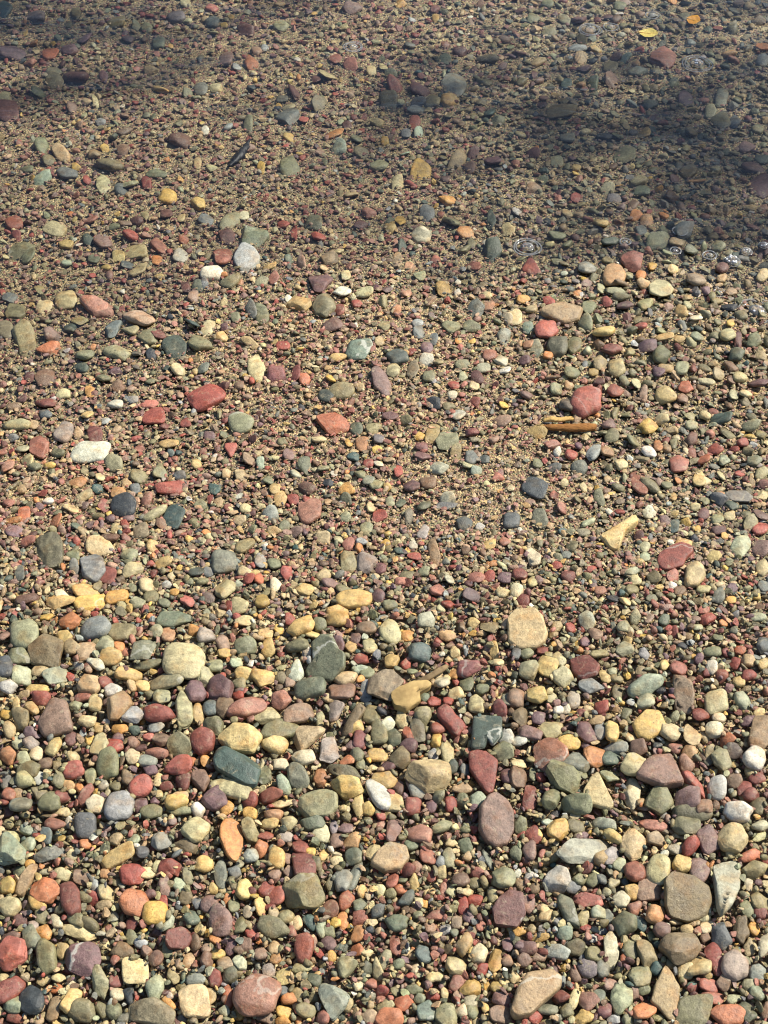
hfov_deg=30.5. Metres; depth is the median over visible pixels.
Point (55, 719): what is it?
pebble
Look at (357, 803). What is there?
pebble
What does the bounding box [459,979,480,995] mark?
pebble
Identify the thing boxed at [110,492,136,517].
pebble
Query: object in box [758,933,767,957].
pebble
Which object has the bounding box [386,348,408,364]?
pebble
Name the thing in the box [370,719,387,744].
pebble
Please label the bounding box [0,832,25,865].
pebble
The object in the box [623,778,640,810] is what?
pebble
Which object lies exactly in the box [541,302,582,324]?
pebble
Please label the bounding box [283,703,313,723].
pebble
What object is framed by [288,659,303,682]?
pebble
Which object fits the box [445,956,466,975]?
pebble
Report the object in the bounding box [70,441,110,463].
pebble
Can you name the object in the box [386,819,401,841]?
pebble
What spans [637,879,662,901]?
pebble
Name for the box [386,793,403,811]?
pebble
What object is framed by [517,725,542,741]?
pebble
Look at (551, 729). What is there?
pebble
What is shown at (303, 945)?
pebble
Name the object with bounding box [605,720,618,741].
pebble
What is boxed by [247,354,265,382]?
pebble
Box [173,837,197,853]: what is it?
pebble
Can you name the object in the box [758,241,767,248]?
water bubble
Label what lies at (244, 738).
pebble
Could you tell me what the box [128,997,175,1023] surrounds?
pebble
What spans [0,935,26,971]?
pebble
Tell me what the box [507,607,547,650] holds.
pebble
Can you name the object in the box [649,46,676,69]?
pebble
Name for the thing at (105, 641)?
pebble
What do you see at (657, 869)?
pebble
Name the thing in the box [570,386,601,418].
pebble
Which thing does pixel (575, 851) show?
pebble
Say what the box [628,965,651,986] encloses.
pebble
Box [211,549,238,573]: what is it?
pebble
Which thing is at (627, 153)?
pebble
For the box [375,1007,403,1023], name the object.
pebble
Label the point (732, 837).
pebble
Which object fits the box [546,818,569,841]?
pebble
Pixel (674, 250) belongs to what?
water bubble
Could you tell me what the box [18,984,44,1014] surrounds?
pebble
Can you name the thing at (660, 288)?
pebble
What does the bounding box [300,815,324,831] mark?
pebble
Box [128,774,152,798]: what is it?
pebble
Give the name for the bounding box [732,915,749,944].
pebble
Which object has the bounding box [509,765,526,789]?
pebble
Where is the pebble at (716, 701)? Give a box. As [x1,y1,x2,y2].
[704,688,728,716]
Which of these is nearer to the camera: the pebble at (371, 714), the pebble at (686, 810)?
the pebble at (686, 810)
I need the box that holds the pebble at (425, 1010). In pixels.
[416,1000,434,1020]
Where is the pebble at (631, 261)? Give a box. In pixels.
[620,251,642,272]
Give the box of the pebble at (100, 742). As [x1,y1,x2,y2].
[89,732,108,754]
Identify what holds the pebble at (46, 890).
on the gravel
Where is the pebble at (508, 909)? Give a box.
[492,889,525,927]
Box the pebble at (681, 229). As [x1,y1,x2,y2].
[671,221,694,239]
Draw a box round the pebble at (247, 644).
[234,635,256,654]
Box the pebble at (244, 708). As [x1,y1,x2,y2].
[226,697,266,719]
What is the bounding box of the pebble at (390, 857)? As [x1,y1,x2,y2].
[370,841,408,873]
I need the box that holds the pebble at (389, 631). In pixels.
[379,619,400,644]
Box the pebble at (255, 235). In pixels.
[239,225,268,246]
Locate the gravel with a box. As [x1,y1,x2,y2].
[0,0,767,1023]
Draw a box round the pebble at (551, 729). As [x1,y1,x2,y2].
[538,722,562,737]
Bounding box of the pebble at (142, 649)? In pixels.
[129,640,155,659]
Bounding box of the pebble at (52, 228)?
[42,220,67,237]
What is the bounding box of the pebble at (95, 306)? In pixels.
[79,295,114,317]
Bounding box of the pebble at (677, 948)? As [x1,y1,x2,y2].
[658,932,700,965]
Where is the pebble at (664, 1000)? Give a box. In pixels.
[650,966,679,1020]
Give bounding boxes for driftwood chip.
[541,416,573,422]
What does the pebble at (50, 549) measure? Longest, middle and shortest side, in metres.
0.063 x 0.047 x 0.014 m
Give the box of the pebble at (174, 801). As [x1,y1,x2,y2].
[164,793,188,809]
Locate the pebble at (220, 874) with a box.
[213,860,227,888]
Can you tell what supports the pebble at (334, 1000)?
on the gravel
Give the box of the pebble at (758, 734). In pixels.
[748,715,767,749]
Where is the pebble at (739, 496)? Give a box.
[725,490,752,501]
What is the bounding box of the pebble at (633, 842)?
[620,828,645,860]
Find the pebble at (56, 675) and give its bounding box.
[42,666,68,684]
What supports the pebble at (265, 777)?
on the gravel
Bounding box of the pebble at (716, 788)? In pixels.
[706,775,726,800]
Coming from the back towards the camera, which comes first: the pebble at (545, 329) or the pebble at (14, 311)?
the pebble at (14, 311)
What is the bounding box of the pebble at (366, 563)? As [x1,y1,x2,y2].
[356,552,377,574]
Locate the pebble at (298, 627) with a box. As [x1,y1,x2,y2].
[286,615,314,636]
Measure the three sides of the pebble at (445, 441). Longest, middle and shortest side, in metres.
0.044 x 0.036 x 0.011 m
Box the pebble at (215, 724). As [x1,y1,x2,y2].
[202,716,223,734]
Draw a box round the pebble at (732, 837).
[717,822,747,853]
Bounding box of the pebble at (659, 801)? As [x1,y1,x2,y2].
[644,786,673,815]
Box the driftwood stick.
[543,423,596,431]
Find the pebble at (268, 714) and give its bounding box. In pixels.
[254,707,281,724]
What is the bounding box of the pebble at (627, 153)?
[613,146,635,162]
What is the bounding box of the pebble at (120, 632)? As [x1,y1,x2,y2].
[107,623,136,641]
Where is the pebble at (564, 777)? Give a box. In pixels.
[545,759,582,793]
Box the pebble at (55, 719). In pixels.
[38,697,72,737]
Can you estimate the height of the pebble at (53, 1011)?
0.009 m
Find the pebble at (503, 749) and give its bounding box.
[492,741,513,760]
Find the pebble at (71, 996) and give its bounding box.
[59,988,82,1013]
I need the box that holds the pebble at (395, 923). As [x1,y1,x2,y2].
[384,914,408,932]
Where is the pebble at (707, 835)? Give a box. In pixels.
[696,824,719,856]
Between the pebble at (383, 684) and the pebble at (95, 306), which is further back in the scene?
the pebble at (95, 306)
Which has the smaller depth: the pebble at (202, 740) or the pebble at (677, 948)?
the pebble at (677, 948)
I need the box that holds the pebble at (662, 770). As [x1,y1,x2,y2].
[636,753,683,788]
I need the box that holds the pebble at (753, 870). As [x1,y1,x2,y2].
[741,860,767,879]
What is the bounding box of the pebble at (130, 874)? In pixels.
[119,863,145,885]
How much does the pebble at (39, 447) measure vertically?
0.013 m
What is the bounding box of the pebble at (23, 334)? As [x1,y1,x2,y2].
[12,319,36,358]
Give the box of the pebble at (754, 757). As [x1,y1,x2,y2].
[742,745,765,771]
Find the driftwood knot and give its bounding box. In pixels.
[391,664,448,712]
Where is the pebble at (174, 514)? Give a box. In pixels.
[163,504,185,529]
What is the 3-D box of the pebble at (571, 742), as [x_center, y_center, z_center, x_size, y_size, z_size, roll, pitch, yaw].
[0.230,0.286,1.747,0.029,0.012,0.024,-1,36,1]
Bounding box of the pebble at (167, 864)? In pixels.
[158,858,181,876]
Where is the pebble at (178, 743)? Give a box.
[166,731,191,755]
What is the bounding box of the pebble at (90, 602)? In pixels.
[73,594,105,611]
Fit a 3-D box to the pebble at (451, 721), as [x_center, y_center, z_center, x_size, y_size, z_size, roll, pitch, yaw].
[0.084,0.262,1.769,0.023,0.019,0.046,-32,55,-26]
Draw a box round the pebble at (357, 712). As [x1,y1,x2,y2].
[341,703,365,737]
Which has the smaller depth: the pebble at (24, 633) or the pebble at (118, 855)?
the pebble at (118, 855)
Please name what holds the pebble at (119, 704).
on the gravel
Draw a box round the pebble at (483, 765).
[468,749,497,794]
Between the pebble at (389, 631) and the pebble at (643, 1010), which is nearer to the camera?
the pebble at (643, 1010)
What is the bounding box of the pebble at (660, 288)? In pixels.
[648,279,673,296]
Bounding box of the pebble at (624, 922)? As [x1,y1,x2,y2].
[612,910,636,937]
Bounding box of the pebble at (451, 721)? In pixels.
[436,704,465,736]
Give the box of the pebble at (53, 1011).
[46,994,61,1022]
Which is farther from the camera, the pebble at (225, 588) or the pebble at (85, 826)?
the pebble at (225, 588)
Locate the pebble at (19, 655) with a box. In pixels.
[8,647,30,664]
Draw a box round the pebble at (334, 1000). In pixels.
[318,983,349,1021]
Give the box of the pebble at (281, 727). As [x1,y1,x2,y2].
[260,718,298,738]
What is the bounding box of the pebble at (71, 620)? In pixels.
[59,611,81,629]
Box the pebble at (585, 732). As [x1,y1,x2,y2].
[576,721,596,743]
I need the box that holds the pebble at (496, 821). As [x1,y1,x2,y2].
[478,792,513,849]
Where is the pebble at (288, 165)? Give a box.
[279,156,299,178]
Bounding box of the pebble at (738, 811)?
[723,801,752,822]
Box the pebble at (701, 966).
[686,957,711,975]
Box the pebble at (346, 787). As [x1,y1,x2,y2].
[330,775,363,800]
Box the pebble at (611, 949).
[603,931,618,970]
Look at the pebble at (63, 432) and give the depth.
2.12 m
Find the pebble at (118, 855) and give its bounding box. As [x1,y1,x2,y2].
[100,841,134,869]
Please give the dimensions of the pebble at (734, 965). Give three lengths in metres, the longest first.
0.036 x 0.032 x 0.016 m
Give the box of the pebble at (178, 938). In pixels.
[165,926,191,950]
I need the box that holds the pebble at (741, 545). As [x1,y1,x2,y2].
[729,535,750,558]
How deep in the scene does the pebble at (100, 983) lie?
1.53 m
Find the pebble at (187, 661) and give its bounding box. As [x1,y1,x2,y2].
[162,642,205,679]
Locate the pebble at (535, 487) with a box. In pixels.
[521,477,547,499]
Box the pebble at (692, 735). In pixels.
[683,724,701,745]
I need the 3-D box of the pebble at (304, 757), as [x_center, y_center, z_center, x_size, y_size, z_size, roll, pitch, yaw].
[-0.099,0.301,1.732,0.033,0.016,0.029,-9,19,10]
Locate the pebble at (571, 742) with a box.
[558,734,580,750]
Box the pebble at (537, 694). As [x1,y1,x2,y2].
[526,686,547,703]
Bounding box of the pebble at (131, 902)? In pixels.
[118,888,148,917]
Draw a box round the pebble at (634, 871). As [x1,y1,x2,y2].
[624,861,645,881]
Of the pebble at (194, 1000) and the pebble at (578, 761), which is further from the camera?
the pebble at (578, 761)
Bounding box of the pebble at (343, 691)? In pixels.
[327,683,355,698]
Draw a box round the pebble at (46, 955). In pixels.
[36,938,56,974]
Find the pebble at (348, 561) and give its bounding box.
[340,550,356,574]
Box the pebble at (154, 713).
[144,703,175,722]
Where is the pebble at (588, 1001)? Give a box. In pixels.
[578,992,599,1010]
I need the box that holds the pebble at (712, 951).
[704,942,722,976]
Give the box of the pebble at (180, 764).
[163,754,192,774]
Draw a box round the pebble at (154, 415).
[142,407,164,424]
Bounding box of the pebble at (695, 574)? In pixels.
[684,561,705,587]
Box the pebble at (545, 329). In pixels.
[535,320,558,338]
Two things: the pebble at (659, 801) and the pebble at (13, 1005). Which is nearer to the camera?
the pebble at (13, 1005)
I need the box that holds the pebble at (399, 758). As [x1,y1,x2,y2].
[389,746,410,769]
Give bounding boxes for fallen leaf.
[635,28,657,36]
[686,15,699,23]
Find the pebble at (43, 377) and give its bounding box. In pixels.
[34,369,55,388]
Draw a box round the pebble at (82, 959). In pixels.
[65,941,101,976]
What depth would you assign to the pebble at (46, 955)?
1.55 m
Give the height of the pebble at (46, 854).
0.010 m
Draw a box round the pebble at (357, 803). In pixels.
[351,794,363,818]
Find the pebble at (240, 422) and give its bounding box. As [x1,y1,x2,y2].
[228,411,253,433]
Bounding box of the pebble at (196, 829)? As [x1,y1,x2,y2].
[181,816,210,842]
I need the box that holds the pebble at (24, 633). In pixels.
[9,619,38,649]
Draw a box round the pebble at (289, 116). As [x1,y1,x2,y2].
[275,108,299,125]
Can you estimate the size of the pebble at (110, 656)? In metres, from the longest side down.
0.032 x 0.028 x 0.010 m
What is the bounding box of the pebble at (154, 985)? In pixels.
[145,974,164,998]
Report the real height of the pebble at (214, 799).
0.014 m
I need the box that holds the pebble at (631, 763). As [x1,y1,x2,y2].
[620,752,645,776]
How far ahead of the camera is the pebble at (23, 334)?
2.27 m
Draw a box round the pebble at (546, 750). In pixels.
[533,737,568,770]
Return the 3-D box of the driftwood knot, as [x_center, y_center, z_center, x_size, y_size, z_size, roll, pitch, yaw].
[0.049,0.223,1.804,0.095,0.017,0.033,-32,56,-26]
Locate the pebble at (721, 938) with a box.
[711,922,732,951]
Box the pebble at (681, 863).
[672,854,691,873]
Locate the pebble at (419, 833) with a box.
[405,824,432,842]
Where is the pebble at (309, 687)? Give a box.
[294,676,326,700]
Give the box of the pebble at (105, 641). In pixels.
[95,635,113,653]
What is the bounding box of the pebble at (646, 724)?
[632,709,665,741]
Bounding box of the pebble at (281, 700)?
[271,690,291,710]
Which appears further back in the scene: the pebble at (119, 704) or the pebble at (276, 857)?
the pebble at (119, 704)
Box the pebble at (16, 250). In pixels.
[7,242,35,260]
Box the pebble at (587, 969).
[576,958,596,978]
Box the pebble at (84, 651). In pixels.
[76,642,95,660]
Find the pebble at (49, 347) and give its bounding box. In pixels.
[36,341,60,356]
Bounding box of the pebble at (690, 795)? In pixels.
[674,785,700,806]
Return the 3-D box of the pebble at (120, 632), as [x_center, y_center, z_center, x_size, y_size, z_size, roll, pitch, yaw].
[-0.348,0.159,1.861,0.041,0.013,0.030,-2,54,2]
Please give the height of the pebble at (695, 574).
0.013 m
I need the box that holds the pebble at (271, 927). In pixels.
[257,915,289,938]
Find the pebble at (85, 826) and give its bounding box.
[73,812,96,838]
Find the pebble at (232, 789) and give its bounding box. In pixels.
[208,777,252,800]
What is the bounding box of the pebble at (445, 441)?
[435,431,458,449]
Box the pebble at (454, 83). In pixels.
[441,73,466,97]
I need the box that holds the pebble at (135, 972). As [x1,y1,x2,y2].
[122,957,148,983]
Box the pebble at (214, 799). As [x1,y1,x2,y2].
[201,784,227,811]
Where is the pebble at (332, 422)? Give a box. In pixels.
[316,412,349,434]
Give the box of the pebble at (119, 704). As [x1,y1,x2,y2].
[106,691,132,720]
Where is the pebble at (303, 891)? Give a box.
[282,873,324,908]
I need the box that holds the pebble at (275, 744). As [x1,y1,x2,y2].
[261,735,288,755]
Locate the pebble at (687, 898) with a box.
[664,871,712,922]
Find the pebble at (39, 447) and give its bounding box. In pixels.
[29,436,49,458]
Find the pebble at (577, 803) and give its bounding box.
[561,793,592,814]
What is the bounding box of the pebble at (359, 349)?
[344,338,372,360]
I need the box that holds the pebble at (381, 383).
[371,366,391,395]
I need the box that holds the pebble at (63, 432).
[53,421,73,442]
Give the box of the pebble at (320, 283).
[308,274,332,292]
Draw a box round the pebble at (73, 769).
[63,760,84,779]
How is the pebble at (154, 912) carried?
on the gravel
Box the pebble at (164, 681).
[149,673,183,690]
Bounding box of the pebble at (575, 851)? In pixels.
[556,838,610,864]
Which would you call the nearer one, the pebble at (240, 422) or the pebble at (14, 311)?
the pebble at (240, 422)
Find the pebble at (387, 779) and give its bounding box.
[371,771,397,788]
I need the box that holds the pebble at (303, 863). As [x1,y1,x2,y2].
[292,852,315,874]
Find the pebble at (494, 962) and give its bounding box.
[488,949,501,973]
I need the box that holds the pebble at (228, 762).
[213,746,260,788]
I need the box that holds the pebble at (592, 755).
[583,746,604,767]
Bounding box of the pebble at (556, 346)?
[546,336,567,357]
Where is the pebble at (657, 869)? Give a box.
[645,854,670,885]
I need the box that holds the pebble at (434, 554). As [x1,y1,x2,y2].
[428,537,440,570]
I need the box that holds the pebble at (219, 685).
[206,674,233,700]
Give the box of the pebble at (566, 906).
[557,893,579,928]
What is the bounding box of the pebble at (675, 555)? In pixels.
[657,542,693,570]
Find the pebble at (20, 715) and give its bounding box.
[11,707,28,731]
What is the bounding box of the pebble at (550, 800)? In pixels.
[541,789,560,809]
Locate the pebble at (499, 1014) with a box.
[489,1005,512,1023]
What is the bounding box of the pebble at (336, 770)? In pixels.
[326,764,360,781]
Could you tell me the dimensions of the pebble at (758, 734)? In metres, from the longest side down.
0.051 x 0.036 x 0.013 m
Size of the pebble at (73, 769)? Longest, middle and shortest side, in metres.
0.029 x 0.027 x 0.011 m
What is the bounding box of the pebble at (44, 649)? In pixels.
[27,633,63,667]
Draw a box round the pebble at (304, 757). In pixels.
[291,749,315,765]
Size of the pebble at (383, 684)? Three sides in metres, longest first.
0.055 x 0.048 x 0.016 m
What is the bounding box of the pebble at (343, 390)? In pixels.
[329,382,354,399]
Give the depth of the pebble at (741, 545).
1.97 m
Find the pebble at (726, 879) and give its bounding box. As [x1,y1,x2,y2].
[712,861,740,916]
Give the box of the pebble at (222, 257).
[212,249,232,264]
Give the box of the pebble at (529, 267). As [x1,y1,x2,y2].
[521,258,541,275]
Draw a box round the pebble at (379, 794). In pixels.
[365,778,390,810]
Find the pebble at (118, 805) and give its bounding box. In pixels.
[104,790,134,820]
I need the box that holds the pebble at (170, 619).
[155,611,193,627]
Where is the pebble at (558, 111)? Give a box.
[545,104,577,118]
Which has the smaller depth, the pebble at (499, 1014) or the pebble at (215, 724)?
the pebble at (499, 1014)
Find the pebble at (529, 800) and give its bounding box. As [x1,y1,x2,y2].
[522,785,536,811]
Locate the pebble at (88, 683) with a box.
[76,674,99,694]
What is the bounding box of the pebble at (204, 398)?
[187,383,225,411]
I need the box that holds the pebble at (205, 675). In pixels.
[195,666,213,688]
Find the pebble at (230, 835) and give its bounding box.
[219,818,242,861]
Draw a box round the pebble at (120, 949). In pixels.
[110,941,134,957]
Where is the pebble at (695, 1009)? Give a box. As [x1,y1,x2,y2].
[676,993,712,1023]
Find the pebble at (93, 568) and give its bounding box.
[80,554,105,582]
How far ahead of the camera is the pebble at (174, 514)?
2.01 m
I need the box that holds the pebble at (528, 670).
[519,660,538,680]
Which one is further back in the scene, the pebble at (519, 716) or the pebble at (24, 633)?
the pebble at (24, 633)
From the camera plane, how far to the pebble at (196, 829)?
1.65 m
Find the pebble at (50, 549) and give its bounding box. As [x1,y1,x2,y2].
[34,531,63,568]
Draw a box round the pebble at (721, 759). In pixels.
[711,748,731,771]
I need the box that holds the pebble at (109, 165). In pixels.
[96,158,123,172]
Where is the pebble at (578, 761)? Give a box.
[561,752,590,772]
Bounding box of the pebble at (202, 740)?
[190,727,214,755]
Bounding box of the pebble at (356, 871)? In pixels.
[348,862,362,890]
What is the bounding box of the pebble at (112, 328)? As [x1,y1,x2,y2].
[104,320,122,337]
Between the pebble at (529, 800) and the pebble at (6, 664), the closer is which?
the pebble at (529, 800)
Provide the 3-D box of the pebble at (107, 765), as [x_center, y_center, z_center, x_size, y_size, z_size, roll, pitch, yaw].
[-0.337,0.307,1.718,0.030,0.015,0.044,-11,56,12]
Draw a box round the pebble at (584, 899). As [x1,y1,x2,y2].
[572,892,601,907]
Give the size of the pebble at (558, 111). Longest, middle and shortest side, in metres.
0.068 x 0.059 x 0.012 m
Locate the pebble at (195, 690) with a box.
[185,679,206,702]
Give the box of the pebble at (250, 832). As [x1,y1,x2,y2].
[241,816,258,844]
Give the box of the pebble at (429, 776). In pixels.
[405,759,451,793]
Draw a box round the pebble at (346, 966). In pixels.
[336,955,357,977]
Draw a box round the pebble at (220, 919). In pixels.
[208,903,232,936]
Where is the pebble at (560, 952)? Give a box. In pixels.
[544,944,570,960]
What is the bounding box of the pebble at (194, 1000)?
[178,984,210,1018]
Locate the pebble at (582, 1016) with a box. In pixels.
[575,1009,593,1023]
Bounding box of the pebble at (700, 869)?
[689,857,709,881]
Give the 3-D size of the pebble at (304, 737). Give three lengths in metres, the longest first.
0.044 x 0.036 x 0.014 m
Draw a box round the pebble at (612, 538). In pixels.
[600,515,637,551]
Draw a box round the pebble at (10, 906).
[0,896,21,917]
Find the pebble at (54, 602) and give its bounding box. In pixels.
[45,595,74,609]
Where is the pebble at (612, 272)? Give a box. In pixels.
[603,263,625,285]
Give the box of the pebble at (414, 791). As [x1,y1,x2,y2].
[408,784,424,799]
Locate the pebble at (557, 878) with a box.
[542,865,570,893]
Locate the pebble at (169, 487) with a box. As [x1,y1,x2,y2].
[154,480,184,494]
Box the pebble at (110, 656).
[99,647,121,665]
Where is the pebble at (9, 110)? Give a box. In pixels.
[0,99,18,121]
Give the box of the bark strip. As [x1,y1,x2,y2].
[227,138,250,166]
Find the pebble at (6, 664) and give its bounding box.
[0,655,12,677]
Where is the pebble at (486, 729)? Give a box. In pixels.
[471,715,502,749]
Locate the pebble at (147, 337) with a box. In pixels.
[137,328,158,345]
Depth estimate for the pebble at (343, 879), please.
1.61 m
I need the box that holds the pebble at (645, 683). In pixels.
[627,673,663,697]
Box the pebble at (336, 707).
[329,700,344,721]
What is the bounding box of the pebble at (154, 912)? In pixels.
[142,901,167,924]
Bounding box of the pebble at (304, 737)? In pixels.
[292,726,324,750]
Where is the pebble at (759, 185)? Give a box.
[748,172,767,198]
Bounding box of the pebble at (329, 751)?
[319,736,339,762]
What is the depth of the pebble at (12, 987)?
1.53 m
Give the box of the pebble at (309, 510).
[297,497,321,523]
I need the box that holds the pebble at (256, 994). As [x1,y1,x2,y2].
[232,973,281,1016]
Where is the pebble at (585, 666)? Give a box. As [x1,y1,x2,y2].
[570,655,599,679]
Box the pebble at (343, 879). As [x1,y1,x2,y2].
[334,869,352,891]
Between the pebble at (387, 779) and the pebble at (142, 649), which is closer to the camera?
the pebble at (387, 779)
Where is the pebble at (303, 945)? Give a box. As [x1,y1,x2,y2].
[294,932,313,963]
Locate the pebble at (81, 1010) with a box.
[68,998,95,1022]
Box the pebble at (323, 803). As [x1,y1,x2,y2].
[296,789,337,817]
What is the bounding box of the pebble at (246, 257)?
[233,242,259,273]
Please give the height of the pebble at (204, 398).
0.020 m
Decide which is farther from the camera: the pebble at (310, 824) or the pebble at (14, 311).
the pebble at (14, 311)
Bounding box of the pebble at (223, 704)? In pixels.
[215,697,233,718]
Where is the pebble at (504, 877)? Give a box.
[491,866,515,888]
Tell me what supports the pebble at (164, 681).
on the gravel
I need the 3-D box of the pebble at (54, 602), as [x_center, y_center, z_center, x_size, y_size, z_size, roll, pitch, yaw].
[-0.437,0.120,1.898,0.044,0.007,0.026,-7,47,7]
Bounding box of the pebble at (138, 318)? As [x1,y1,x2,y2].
[122,310,155,326]
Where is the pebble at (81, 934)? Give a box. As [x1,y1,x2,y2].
[62,924,97,941]
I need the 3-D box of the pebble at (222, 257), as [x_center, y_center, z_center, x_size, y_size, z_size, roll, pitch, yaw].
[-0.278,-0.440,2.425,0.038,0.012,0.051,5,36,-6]
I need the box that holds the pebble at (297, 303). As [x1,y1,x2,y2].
[286,296,311,311]
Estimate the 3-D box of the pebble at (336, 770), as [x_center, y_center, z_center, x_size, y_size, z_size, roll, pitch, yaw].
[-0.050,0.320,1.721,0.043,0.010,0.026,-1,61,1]
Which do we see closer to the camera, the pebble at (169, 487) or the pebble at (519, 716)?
the pebble at (519, 716)
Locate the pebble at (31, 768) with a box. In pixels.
[15,760,40,777]
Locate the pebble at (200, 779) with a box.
[191,769,209,792]
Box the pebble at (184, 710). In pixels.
[175,691,193,728]
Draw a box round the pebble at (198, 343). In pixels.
[188,335,212,350]
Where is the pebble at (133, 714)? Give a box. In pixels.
[121,706,143,723]
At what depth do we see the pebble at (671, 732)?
1.74 m
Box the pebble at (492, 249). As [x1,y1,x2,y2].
[484,236,501,262]
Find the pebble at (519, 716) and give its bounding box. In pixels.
[512,707,526,725]
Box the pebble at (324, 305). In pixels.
[311,293,335,317]
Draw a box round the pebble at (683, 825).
[672,816,700,834]
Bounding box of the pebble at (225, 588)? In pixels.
[215,579,235,598]
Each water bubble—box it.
[342,41,362,51]
[513,238,541,255]
[578,24,602,35]
[603,23,618,30]
[645,12,659,18]
[669,247,681,254]
[682,55,713,71]
[702,250,716,259]
[723,255,740,266]
[734,299,766,323]
[740,247,752,254]
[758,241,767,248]
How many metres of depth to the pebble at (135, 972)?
1.54 m
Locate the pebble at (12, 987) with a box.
[0,976,25,1003]
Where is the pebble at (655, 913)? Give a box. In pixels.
[645,904,665,924]
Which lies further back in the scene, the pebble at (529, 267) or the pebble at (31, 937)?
the pebble at (529, 267)
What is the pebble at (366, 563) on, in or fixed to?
on the gravel
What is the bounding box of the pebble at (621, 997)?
[610,982,632,1015]
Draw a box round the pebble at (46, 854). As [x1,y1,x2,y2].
[32,845,65,862]
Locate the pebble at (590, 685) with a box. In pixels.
[578,678,603,693]
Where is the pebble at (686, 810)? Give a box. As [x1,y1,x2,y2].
[671,804,712,821]
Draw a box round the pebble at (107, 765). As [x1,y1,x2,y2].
[96,746,118,779]
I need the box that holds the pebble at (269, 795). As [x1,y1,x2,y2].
[258,787,282,804]
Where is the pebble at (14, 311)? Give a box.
[5,303,25,319]
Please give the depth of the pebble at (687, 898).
1.59 m
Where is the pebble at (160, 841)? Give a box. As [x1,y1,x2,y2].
[151,832,171,850]
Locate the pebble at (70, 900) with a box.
[60,881,80,915]
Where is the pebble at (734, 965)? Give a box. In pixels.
[720,948,748,981]
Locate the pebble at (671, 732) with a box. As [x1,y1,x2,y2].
[660,723,680,741]
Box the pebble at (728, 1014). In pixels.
[710,1004,745,1023]
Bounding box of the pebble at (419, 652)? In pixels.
[408,642,430,662]
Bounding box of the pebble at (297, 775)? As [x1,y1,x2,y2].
[287,762,309,788]
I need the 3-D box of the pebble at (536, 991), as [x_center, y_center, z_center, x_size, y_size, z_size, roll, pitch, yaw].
[0.161,0.519,1.523,0.072,0.021,0.036,-32,56,-26]
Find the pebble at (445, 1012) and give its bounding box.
[434,1002,457,1023]
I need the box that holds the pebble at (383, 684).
[366,669,403,700]
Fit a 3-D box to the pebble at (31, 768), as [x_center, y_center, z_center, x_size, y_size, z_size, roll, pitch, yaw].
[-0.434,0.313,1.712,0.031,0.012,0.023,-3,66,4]
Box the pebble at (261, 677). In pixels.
[251,668,274,686]
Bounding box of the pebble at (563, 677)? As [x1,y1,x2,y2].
[552,666,573,688]
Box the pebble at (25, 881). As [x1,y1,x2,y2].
[14,863,37,897]
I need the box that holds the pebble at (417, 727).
[410,716,425,742]
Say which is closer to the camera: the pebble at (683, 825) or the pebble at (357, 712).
the pebble at (683, 825)
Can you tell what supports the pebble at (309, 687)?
on the gravel
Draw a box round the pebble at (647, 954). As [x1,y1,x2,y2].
[636,939,657,967]
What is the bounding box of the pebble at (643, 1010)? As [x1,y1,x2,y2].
[632,1002,656,1018]
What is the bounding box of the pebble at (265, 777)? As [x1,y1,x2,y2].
[258,765,271,784]
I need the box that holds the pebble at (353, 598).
[335,589,371,608]
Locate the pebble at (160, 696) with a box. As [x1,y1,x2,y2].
[153,689,170,703]
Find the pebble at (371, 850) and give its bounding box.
[365,844,380,860]
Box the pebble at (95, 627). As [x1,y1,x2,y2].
[81,615,111,640]
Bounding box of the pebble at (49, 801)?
[37,791,60,810]
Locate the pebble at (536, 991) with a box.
[510,969,561,1019]
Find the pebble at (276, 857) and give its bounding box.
[268,846,284,869]
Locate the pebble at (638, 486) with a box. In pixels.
[630,471,647,494]
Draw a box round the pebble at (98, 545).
[85,535,114,555]
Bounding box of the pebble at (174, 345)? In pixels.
[162,335,186,359]
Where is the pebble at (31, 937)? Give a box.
[22,924,40,949]
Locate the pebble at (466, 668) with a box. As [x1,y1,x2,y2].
[457,659,481,677]
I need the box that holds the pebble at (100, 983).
[92,964,109,1000]
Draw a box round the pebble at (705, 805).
[696,799,713,812]
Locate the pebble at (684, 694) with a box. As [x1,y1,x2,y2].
[673,675,694,714]
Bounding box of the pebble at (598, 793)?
[583,772,613,810]
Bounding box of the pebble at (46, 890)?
[29,877,59,903]
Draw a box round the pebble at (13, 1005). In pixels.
[3,996,21,1013]
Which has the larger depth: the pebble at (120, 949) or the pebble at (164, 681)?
the pebble at (164, 681)
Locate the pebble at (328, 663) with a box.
[305,634,345,682]
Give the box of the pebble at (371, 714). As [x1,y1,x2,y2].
[362,704,379,723]
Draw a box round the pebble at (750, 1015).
[738,1002,756,1021]
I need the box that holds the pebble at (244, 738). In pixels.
[217,722,262,754]

